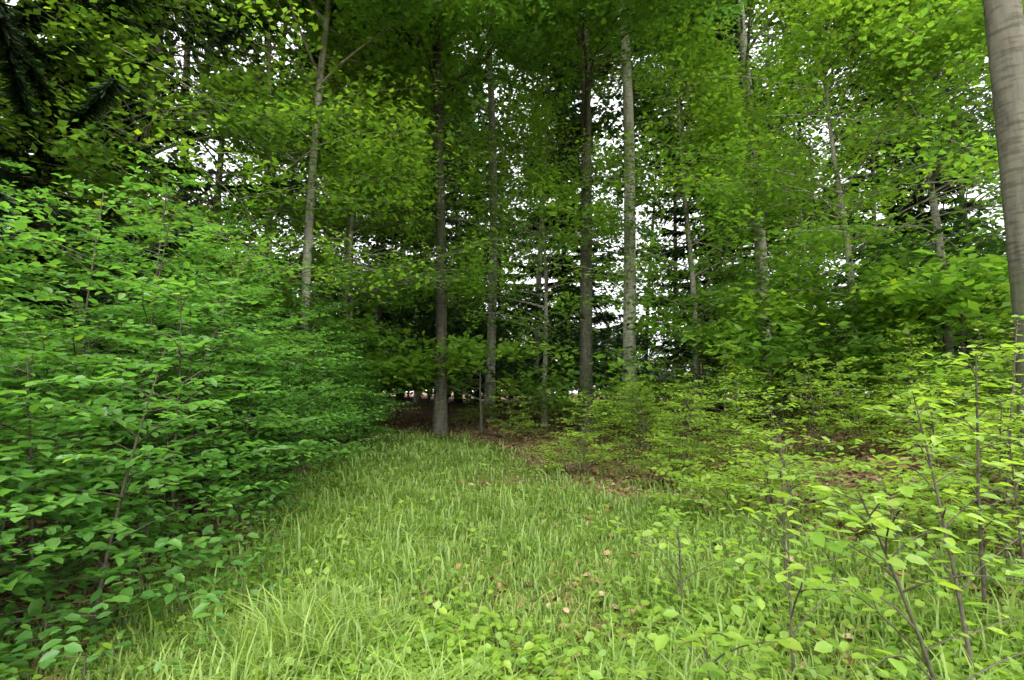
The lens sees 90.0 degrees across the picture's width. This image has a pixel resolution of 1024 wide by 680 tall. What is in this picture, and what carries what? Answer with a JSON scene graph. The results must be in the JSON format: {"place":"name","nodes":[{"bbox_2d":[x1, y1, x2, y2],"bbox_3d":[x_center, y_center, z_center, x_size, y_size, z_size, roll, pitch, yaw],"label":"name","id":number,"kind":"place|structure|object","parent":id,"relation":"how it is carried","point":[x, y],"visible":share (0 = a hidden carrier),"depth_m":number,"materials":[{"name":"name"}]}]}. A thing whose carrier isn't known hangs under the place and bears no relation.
{"place":"outdoors","nodes":[
{"label":"outdoors","id":0,"kind":"place"},
{"bbox_2d":[5,0,1005,392],"label":"sky","id":1,"kind":"structure","parent":0,"point":[209,164],"materials":[{"name":"white"}]},
{"bbox_2d":[0,413,1023,679],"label":"grass","id":2,"kind":"structure","parent":0,"point":[270,635],"depth_m":3.77,"materials":[{"name":"green plant"}]},
{"bbox_2d":[0,392,1023,679],"bbox_3d":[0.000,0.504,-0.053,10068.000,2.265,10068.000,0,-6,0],"label":"ground","id":3,"kind":"structure","parent":0,"point":[424,412],"depth_m":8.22,"materials":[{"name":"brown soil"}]},
{"bbox_2d":[0,0,758,679],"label":"thicket leaves","id":4,"kind":"object","parent":3,"relation":"on","point":[90,478],"visible":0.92,"depth_m":4.69,"materials":[{"name":"green plant"}]},
{"bbox_2d":[0,0,1006,375],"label":"spruce foliage","id":5,"kind":"object","parent":3,"relation":"on","point":[22,54],"visible":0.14,"depth_m":9.85,"materials":[{"name":"green plant"}]},
{"bbox_2d":[0,0,1013,406],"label":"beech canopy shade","id":6,"kind":"object","parent":3,"relation":"on","point":[460,328],"visible":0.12,"depth_m":23.52,"materials":[{"name":"green plant"}]},
{"bbox_2d":[0,0,1023,426],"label":"trees","id":7,"kind":"object","parent":3,"relation":"on","point":[740,326],"visible":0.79,"depth_m":12.34,"materials":[{"name":"green plant"}]},
{"bbox_2d":[0,0,1023,631],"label":"tree","id":8,"kind":"object","parent":3,"relation":"on","point":[1004,26],"visible":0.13,"depth_m":13.16,"materials":[{"name":"brown plant"}]},
{"bbox_2d":[0,0,1023,679],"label":"shrub stems","id":9,"kind":"object","parent":3,"relation":"on","point":[782,522],"visible":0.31,"depth_m":4.40,"materials":[{"name":"brown plant"}]},
{"bbox_2d":[0,417,1023,679],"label":"herbs","id":10,"kind":"object","parent":3,"relation":"on","point":[492,649],"visible":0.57,"depth_m":3.06,"materials":[{"name":"green plant"}]},
{"bbox_2d":[454,282,1023,679],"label":"sapling leaves","id":11,"kind":"object","parent":3,"relation":"on","point":[907,491],"visible":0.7,"depth_m":4.81,"materials":[{"name":"green plant"}]}
]}

